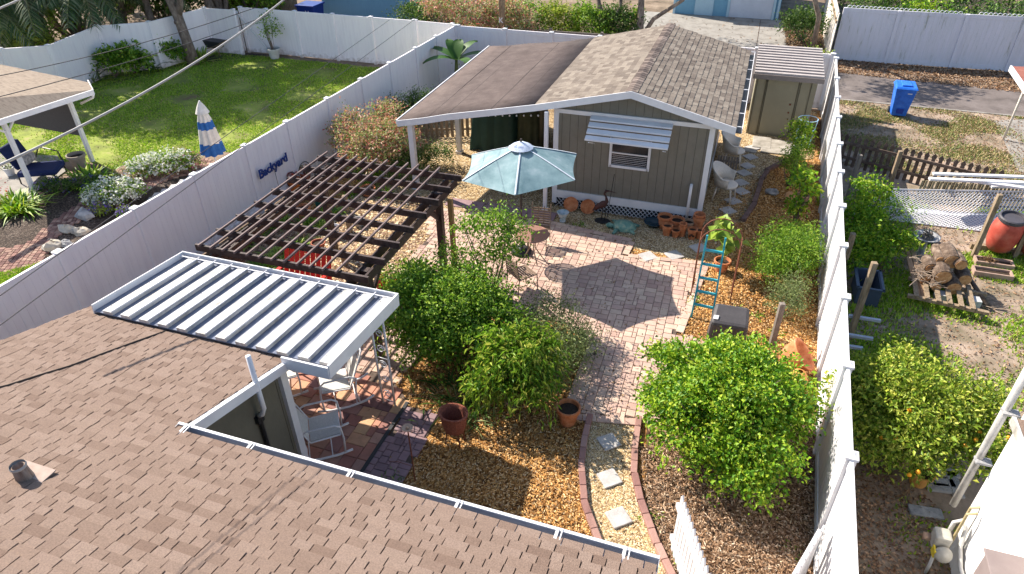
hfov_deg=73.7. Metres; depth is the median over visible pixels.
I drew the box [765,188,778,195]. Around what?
rock
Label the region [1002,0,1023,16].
shrub
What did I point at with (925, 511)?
paving block
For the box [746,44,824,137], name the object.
metal shed
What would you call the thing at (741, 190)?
stepping stone
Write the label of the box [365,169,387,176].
strappy plant
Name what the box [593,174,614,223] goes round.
heron statue
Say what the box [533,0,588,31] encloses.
hedge shrub
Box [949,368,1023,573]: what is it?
stucco house
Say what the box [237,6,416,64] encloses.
vinyl fence
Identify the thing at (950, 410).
orange tree
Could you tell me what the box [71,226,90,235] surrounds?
rock
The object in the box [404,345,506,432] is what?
strappy plant
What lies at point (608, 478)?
stepping stone
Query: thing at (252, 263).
bromeliad
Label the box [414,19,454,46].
vinyl fence
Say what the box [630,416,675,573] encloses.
brick edging
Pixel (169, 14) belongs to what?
tree
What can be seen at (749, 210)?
log edging
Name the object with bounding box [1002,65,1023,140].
patio canopy
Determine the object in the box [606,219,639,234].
turtle sculpture
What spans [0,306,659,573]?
house
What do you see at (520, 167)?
patio umbrella
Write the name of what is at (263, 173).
backyard sign
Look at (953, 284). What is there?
log
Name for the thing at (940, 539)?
gas meter
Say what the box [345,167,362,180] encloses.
strappy plant
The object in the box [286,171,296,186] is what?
hoop planter
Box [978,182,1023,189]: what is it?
vinyl board
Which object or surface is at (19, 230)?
flower bed
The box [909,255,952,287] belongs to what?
brushwood
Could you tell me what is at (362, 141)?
croton shrub
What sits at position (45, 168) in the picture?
lounge chair
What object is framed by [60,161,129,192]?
fern
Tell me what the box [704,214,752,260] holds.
broadleaf plant
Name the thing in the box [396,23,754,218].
garden shed
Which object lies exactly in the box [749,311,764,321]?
weed
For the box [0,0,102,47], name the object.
palm tree
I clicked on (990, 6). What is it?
shrub
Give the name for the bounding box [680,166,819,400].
mulch chips
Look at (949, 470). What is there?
paving block
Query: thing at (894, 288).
yard grass
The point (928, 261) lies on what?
log
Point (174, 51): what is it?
shrub
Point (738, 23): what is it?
leaf litter
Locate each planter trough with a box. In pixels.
[970,265,1013,281]
[972,254,1014,269]
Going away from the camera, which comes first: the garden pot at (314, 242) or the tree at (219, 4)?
the garden pot at (314, 242)
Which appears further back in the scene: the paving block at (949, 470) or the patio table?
the patio table
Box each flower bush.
[33,169,105,195]
[76,169,151,208]
[88,199,113,215]
[114,203,130,216]
[121,144,201,178]
[169,146,205,171]
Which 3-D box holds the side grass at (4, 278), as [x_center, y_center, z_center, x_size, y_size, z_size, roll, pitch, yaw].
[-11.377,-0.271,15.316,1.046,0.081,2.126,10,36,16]
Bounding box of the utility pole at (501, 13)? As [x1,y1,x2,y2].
[498,0,504,28]
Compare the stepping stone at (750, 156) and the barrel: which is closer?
the barrel
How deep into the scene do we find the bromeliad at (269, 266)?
15.44 m
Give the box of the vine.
[776,131,813,191]
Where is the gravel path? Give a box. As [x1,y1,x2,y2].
[585,417,661,573]
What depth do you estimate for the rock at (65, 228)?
16.88 m
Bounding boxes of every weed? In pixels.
[638,504,664,529]
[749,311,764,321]
[778,539,800,561]
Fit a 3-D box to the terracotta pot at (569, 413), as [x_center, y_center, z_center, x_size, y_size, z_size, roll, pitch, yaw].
[0.933,2.122,11.360,0.410,0.360,0.410,10,36,16]
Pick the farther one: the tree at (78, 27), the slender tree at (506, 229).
the tree at (78, 27)
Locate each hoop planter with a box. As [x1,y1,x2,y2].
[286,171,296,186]
[298,161,309,178]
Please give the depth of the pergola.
13.09 m
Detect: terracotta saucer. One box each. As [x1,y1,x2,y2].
[564,197,577,211]
[580,199,594,213]
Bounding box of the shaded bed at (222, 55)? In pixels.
[94,53,268,89]
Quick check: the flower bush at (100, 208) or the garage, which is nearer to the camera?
the flower bush at (100, 208)
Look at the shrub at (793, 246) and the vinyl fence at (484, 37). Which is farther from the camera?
the vinyl fence at (484, 37)
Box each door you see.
[694,0,713,15]
[728,0,773,19]
[758,80,798,135]
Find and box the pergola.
[194,151,461,358]
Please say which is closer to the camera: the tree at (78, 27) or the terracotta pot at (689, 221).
the terracotta pot at (689, 221)
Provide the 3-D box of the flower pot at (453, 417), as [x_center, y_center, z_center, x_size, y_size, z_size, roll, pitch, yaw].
[-0.925,2.251,10.931,0.505,0.699,0.416,10,36,16]
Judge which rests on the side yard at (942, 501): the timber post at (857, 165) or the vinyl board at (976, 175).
the timber post at (857, 165)
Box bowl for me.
[644,216,660,227]
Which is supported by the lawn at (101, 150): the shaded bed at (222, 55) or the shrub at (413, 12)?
the shaded bed at (222, 55)
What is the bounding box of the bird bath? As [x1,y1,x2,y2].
[913,228,940,259]
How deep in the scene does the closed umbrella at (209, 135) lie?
19.33 m
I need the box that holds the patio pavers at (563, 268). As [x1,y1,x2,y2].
[342,208,704,423]
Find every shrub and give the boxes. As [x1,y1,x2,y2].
[90,43,140,76]
[113,38,156,73]
[152,37,186,59]
[323,96,430,173]
[369,250,541,389]
[372,84,431,122]
[381,0,450,22]
[383,137,456,180]
[410,0,480,25]
[424,0,545,31]
[492,0,555,30]
[498,278,614,394]
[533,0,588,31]
[561,0,627,33]
[589,0,650,33]
[740,209,827,288]
[759,262,820,325]
[774,1,839,46]
[808,42,834,53]
[822,165,928,280]
[826,0,912,28]
[838,0,911,10]
[852,186,926,228]
[886,0,966,12]
[889,0,992,14]
[937,0,1021,15]
[966,0,1023,15]
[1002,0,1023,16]
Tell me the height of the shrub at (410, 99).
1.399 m
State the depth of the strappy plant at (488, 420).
11.52 m
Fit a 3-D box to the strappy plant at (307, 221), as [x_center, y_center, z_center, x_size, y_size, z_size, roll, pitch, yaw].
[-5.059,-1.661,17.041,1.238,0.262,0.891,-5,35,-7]
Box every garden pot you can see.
[2,165,14,175]
[65,151,85,169]
[266,46,279,58]
[297,203,310,218]
[310,238,325,246]
[360,184,375,196]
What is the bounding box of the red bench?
[276,248,331,279]
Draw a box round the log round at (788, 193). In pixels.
[784,191,794,200]
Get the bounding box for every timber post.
[844,154,862,202]
[845,232,855,265]
[848,261,877,339]
[887,150,902,186]
[970,193,1003,256]
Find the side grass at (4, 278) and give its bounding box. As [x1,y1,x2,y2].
[0,261,40,284]
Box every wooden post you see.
[447,198,456,266]
[769,302,785,347]
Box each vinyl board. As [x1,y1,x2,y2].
[928,177,1023,184]
[932,172,1023,178]
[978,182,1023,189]
[989,185,1023,187]
[993,193,1021,199]
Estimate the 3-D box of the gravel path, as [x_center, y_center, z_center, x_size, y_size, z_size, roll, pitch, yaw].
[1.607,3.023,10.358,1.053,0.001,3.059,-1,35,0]
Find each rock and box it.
[41,239,61,251]
[57,224,74,233]
[61,239,71,247]
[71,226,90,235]
[74,207,94,220]
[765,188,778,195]
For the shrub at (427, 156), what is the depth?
19.21 m
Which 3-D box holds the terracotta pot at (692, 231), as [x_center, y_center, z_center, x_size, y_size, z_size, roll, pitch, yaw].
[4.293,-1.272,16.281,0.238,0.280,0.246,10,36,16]
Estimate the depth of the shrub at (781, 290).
13.59 m
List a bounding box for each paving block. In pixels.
[908,504,943,519]
[926,482,952,493]
[933,478,955,486]
[934,467,960,478]
[946,473,964,498]
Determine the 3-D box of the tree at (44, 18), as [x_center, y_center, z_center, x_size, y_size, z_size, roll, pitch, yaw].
[-21.457,-11.183,28.342,4.253,3.543,4.367,-24,41,-29]
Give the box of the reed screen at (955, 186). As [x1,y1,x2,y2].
[914,180,1023,211]
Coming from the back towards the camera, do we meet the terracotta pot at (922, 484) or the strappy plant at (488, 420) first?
the strappy plant at (488, 420)
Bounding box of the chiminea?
[779,338,814,383]
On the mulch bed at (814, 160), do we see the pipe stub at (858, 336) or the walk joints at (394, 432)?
the walk joints at (394, 432)
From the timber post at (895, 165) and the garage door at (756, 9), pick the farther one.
the garage door at (756, 9)
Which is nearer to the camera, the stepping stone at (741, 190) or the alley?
the stepping stone at (741, 190)
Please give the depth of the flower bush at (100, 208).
17.57 m
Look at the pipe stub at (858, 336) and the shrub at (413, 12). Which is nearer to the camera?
the pipe stub at (858, 336)
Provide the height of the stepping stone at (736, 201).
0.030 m
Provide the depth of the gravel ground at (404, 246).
16.56 m
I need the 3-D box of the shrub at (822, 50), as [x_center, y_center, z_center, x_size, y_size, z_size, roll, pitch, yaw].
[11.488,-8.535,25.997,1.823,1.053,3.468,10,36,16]
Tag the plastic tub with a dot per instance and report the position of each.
(877, 288)
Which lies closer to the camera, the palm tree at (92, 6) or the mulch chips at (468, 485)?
the mulch chips at (468, 485)
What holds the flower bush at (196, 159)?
on the flower bed at (19, 230)
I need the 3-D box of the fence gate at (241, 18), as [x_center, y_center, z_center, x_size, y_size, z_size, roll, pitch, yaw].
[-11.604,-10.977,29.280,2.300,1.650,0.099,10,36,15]
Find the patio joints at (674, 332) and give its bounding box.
[342,212,695,420]
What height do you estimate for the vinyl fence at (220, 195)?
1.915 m
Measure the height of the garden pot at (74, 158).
0.420 m
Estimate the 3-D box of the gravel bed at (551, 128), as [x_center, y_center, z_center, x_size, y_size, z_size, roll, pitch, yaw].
[2.237,-4.207,20.819,13.500,0.001,10.850,10,36,16]
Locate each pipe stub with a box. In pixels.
[848,314,880,322]
[849,333,873,340]
[849,344,862,349]
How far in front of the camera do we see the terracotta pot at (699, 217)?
16.41 m
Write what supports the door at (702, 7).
in the garage
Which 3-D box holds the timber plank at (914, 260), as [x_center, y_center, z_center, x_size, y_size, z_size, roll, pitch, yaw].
[8.692,-0.267,14.591,0.100,0.260,1.632,8,36,13]
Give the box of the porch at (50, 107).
[0,64,94,192]
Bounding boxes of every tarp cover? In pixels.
[470,113,517,151]
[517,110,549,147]
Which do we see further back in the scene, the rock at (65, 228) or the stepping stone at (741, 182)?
the stepping stone at (741, 182)
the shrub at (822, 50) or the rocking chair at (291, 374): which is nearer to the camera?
the rocking chair at (291, 374)
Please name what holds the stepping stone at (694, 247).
on the loose gravel at (590, 218)
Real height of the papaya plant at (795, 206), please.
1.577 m
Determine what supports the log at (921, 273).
on the pallet at (972, 302)
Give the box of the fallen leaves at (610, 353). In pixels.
[246,109,818,573]
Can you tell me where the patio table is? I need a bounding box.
[514,225,549,265]
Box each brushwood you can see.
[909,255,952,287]
[981,294,1019,316]
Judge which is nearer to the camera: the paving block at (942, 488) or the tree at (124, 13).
the paving block at (942, 488)
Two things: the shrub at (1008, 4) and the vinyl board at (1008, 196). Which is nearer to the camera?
the vinyl board at (1008, 196)
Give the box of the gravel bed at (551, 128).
[355,105,816,262]
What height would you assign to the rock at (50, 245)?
0.228 m
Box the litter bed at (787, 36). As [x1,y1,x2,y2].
[785,24,821,46]
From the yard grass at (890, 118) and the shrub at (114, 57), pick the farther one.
the shrub at (114, 57)
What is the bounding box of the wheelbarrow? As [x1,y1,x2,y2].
[202,38,226,55]
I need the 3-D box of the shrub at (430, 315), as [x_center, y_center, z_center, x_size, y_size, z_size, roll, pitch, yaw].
[-1.092,0.429,12.637,3.595,1.790,2.985,10,36,16]
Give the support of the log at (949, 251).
on the log at (943, 273)
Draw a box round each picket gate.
[669,495,710,573]
[792,525,824,573]
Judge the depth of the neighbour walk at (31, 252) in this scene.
16.31 m
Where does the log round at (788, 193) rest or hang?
on the mulch bed at (814, 160)
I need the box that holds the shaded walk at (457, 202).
[444,198,556,220]
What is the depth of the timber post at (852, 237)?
14.26 m
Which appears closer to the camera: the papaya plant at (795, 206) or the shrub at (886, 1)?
the papaya plant at (795, 206)
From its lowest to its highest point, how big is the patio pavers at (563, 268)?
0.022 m
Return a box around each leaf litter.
[656,16,800,44]
[780,16,824,49]
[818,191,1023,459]
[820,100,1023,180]
[837,59,1021,91]
[853,447,950,573]
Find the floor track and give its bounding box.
[359,401,408,472]
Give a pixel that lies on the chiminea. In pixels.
(797, 345)
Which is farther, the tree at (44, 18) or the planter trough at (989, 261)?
the tree at (44, 18)
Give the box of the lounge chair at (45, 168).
[0,139,67,183]
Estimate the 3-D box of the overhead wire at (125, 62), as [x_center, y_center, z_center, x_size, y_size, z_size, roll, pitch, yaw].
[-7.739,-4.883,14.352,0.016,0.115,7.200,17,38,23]
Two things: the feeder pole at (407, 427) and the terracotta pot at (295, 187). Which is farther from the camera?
the terracotta pot at (295, 187)
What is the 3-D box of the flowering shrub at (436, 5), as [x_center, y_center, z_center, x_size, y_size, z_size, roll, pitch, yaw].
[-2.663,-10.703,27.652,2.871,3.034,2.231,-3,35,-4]
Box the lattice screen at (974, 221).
[868,189,1023,231]
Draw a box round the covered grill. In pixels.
[706,304,749,341]
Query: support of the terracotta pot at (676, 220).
on the gravel bed at (551, 128)
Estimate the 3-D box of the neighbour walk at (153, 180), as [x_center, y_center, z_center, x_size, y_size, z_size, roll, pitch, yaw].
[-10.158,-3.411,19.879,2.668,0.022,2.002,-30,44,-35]
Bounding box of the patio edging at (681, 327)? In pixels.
[538,219,708,425]
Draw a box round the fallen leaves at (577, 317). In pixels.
[363,222,685,417]
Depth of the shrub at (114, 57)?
26.48 m
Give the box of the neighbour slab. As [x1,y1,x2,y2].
[995,119,1023,172]
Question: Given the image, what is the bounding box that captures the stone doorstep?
[744,136,794,154]
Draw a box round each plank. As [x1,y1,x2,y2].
[904,250,921,295]
[910,250,924,296]
[970,279,990,308]
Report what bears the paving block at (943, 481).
on the side yard at (942, 501)
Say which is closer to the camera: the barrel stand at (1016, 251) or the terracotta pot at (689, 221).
the barrel stand at (1016, 251)
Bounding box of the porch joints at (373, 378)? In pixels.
[303,368,406,468]
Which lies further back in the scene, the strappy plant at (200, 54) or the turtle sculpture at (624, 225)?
the strappy plant at (200, 54)
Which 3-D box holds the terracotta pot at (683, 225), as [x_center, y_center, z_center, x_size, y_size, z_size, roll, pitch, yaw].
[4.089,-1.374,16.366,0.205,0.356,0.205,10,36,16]
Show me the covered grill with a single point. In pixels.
(734, 318)
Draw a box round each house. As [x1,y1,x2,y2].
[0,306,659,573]
[322,0,479,22]
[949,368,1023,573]
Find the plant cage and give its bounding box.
[798,115,818,144]
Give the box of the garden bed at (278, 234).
[205,211,317,268]
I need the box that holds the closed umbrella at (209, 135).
[195,100,225,161]
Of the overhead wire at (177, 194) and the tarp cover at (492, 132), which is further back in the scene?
the tarp cover at (492, 132)
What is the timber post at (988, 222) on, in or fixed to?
on the side yard at (942, 501)
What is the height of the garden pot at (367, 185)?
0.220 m
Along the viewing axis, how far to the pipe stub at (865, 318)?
12.89 m
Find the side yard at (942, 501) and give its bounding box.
[837,61,1023,573]
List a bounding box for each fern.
[0,186,57,225]
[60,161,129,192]
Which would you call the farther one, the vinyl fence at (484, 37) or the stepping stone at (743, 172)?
the vinyl fence at (484, 37)
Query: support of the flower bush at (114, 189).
on the flower bed at (19, 230)
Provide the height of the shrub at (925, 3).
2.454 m
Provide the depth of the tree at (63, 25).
32.54 m
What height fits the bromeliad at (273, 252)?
0.209 m
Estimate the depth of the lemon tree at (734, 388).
9.83 m
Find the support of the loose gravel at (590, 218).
on the gravel bed at (551, 128)
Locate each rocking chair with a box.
[287,370,308,396]
[294,399,352,460]
[314,347,374,412]
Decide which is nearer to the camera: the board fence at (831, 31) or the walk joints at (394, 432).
the walk joints at (394, 432)
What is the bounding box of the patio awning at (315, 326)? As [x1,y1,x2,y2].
[91,251,398,406]
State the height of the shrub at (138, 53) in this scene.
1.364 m
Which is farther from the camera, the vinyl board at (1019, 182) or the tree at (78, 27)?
the tree at (78, 27)
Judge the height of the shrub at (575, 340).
1.197 m
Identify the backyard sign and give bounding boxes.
[258,152,287,198]
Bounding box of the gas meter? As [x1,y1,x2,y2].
[922,518,968,573]
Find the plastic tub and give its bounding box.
[851,266,885,307]
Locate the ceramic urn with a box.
[557,209,568,222]
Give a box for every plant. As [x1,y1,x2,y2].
[88,65,125,83]
[139,60,179,73]
[173,46,229,66]
[264,218,293,236]
[275,238,308,258]
[294,216,324,225]
[308,219,326,233]
[321,206,345,214]
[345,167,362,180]
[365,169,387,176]
[377,273,395,289]
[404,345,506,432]
[423,39,480,71]
[434,386,504,438]
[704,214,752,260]
[778,116,818,159]
[781,164,824,220]
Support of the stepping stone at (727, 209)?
on the gravel bed at (551, 128)
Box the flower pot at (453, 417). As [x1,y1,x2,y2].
[437,403,468,448]
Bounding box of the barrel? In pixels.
[986,210,1023,252]
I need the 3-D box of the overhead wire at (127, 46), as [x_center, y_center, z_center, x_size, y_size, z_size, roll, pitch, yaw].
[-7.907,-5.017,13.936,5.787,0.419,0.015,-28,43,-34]
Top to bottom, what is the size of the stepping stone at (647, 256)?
0.035 m
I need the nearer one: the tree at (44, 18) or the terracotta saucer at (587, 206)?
the terracotta saucer at (587, 206)
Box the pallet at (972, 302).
[907,273,988,314]
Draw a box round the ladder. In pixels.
[690,235,726,317]
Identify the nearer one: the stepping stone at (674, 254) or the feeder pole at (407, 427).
the feeder pole at (407, 427)
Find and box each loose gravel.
[395,122,552,219]
[542,206,721,263]
[704,118,790,228]
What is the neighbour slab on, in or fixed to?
on the side yard at (942, 501)
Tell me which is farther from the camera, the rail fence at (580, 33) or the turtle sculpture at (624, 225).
the rail fence at (580, 33)
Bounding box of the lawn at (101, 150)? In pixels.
[0,52,378,168]
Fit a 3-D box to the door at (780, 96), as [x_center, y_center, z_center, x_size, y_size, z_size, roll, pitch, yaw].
[8.158,-5.529,20.912,0.860,1.800,0.045,10,36,16]
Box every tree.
[0,0,47,47]
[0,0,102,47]
[0,3,67,47]
[2,0,43,46]
[3,3,59,47]
[22,0,131,36]
[26,0,144,32]
[46,4,68,32]
[57,1,82,34]
[100,0,127,23]
[100,0,200,22]
[100,0,202,19]
[115,0,204,18]
[165,0,199,65]
[169,0,211,14]
[211,0,228,8]
[228,0,285,10]
[254,10,284,49]
[425,193,544,288]
[454,317,576,430]
[596,0,684,33]
[632,326,831,518]
[811,0,821,47]
[816,333,1023,492]
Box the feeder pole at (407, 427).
[392,423,428,480]
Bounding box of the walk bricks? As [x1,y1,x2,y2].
[363,407,437,483]
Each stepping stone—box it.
[596,433,620,450]
[596,468,622,488]
[604,506,632,528]
[638,251,657,260]
[664,250,683,259]
[689,243,707,252]
[718,206,736,214]
[724,197,741,204]
[732,187,750,194]
[734,179,749,185]
[736,169,752,176]
[740,162,755,169]
[742,153,758,159]
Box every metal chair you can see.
[505,256,537,297]
[527,202,550,250]
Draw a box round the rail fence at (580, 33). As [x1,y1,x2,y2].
[496,27,610,35]
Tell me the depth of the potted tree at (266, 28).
28.31 m
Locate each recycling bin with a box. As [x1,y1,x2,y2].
[294,0,324,12]
[887,80,918,115]
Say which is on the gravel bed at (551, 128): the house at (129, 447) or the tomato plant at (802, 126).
the tomato plant at (802, 126)
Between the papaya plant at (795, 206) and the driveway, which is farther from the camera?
the driveway
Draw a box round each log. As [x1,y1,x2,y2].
[915,264,932,285]
[921,255,935,272]
[929,278,941,290]
[931,244,943,261]
[931,261,952,283]
[939,242,959,267]
[942,272,961,294]
[953,251,967,269]
[953,267,971,284]
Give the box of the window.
[608,137,651,171]
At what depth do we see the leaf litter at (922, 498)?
9.71 m
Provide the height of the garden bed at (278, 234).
0.001 m
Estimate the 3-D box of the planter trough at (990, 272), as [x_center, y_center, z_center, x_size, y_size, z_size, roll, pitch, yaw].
[10.464,-0.300,14.886,0.755,0.130,0.275,10,36,16]
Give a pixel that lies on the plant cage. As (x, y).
(811, 122)
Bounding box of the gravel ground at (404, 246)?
[281,194,469,282]
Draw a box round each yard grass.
[815,190,1023,442]
[839,100,1023,184]
[854,461,956,572]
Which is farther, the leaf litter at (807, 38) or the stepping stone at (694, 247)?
the leaf litter at (807, 38)
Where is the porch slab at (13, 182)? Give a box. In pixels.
[0,154,64,197]
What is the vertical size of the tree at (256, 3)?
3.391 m
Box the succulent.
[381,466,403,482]
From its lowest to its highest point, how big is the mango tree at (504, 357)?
1.621 m
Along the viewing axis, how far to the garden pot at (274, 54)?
28.82 m
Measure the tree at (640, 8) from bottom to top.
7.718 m
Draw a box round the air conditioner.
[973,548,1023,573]
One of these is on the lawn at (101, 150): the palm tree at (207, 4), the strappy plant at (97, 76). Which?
the strappy plant at (97, 76)
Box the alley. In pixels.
[838,72,1023,115]
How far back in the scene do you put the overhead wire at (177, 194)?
7.70 m
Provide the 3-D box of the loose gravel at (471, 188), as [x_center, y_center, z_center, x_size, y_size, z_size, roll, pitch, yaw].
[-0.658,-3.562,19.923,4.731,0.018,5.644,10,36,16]
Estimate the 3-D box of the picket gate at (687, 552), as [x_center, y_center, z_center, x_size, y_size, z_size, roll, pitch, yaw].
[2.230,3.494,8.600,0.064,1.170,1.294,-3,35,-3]
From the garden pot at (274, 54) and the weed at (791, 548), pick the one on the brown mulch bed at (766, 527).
the weed at (791, 548)
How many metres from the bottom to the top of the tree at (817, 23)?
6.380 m
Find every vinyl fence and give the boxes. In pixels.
[0,6,244,83]
[0,24,456,339]
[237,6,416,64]
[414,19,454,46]
[456,24,835,109]
[812,56,858,573]
[833,7,1023,71]
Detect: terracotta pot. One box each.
[288,176,301,190]
[556,398,580,427]
[657,212,672,229]
[662,222,672,235]
[670,215,684,227]
[671,227,680,237]
[679,221,687,236]
[683,218,693,231]
[688,226,697,239]
[693,211,705,226]
[696,227,704,238]
[714,256,730,272]
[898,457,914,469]
[909,462,936,488]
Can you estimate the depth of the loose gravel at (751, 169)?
19.20 m
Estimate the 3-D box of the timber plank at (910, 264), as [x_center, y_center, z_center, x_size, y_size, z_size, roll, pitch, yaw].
[8.597,-0.306,14.649,0.100,0.260,1.486,8,35,12]
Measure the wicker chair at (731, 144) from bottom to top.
0.964 m
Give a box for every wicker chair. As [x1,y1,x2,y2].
[711,161,737,204]
[721,131,744,168]
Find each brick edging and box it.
[578,413,601,538]
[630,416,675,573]
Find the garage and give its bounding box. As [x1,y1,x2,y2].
[672,0,781,19]
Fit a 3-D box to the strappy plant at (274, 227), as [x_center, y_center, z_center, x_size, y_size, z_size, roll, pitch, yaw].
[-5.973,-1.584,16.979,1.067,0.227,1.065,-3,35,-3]
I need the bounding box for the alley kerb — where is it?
[840,99,1019,115]
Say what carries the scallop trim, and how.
attached to the vinyl fence at (975, 41)
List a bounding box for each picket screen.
[419,118,471,137]
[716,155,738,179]
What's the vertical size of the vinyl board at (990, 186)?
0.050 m
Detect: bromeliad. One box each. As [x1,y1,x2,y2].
[245,261,263,266]
[255,246,283,259]
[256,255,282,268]
[280,214,294,223]
[291,234,315,250]
[337,185,360,198]
[354,180,379,186]
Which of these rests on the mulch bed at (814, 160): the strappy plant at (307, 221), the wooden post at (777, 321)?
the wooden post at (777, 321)
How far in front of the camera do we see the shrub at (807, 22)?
29.42 m
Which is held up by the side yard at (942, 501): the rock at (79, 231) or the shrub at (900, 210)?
the shrub at (900, 210)
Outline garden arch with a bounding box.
[690,218,742,303]
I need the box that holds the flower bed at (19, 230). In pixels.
[0,167,187,276]
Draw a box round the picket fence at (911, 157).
[840,132,1004,201]
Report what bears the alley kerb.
on the side yard at (942, 501)
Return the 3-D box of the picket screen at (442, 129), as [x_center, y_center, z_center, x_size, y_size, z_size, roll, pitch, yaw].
[-1.967,-5.114,21.491,1.888,0.800,0.079,-2,35,-2]
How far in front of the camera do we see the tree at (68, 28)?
29.17 m
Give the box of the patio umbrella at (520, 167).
[462,138,576,256]
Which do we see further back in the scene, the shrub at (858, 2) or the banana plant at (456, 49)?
the shrub at (858, 2)
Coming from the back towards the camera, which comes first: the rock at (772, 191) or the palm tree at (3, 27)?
the palm tree at (3, 27)
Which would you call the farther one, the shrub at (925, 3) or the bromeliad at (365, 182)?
the shrub at (925, 3)
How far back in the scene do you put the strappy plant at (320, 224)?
16.96 m
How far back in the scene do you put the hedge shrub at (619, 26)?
29.21 m
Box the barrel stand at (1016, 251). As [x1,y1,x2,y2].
[969,233,1023,258]
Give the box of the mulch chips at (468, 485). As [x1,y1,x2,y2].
[393,356,592,536]
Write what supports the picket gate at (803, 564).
on the brown mulch bed at (766, 527)
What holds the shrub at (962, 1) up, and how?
on the garden ground at (841, 11)
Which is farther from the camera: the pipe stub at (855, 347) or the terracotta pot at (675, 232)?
the terracotta pot at (675, 232)
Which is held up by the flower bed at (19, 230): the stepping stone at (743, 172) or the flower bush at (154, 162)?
the flower bush at (154, 162)
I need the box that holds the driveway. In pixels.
[632,11,786,47]
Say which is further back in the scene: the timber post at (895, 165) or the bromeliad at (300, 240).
the timber post at (895, 165)
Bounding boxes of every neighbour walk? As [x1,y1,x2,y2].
[0,200,94,276]
[113,158,214,190]
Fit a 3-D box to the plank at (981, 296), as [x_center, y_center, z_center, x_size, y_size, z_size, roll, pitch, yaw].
[9.622,0.119,14.084,0.097,0.382,0.730,-8,35,-10]
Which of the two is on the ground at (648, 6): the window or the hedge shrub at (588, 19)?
the hedge shrub at (588, 19)
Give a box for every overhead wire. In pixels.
[0,0,19,8]
[0,0,283,165]
[0,7,255,75]
[0,14,421,325]
[0,15,267,96]
[0,20,388,295]
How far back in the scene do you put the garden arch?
13.79 m
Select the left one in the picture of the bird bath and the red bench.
the red bench
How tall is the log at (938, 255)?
0.234 m
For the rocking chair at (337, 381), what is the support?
on the porch pavers at (360, 443)
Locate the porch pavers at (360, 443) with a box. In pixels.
[289,370,409,471]
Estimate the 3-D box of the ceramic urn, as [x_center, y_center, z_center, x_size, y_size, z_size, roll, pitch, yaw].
[1.265,-1.753,17.014,0.310,0.265,0.310,10,36,16]
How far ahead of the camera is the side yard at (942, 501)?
13.38 m
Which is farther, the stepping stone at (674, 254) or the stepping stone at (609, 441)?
the stepping stone at (674, 254)
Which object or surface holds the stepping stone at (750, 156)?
on the gravel bed at (551, 128)
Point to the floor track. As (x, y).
(381, 441)
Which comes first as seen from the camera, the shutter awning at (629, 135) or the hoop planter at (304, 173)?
the shutter awning at (629, 135)
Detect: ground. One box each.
[42,0,1022,254]
[825,0,1023,49]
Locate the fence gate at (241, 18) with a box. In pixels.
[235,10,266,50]
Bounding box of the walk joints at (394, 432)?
[369,406,437,475]
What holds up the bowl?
on the gravel bed at (551, 128)
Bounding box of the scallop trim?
[848,5,1023,16]
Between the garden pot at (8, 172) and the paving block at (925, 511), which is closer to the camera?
the paving block at (925, 511)
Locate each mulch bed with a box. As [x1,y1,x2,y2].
[238,104,819,536]
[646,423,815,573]
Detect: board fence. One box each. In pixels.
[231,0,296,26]
[823,0,839,53]
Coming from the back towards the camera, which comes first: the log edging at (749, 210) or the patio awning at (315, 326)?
the log edging at (749, 210)
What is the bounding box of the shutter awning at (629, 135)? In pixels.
[584,115,672,151]
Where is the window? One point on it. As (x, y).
(620, 156)
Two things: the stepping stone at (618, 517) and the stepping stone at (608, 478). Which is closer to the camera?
the stepping stone at (618, 517)
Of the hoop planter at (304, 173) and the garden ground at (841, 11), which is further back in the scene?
the garden ground at (841, 11)
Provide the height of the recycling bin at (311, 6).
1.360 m
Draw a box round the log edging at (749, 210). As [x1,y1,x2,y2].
[740,155,802,221]
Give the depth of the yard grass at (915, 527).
9.72 m

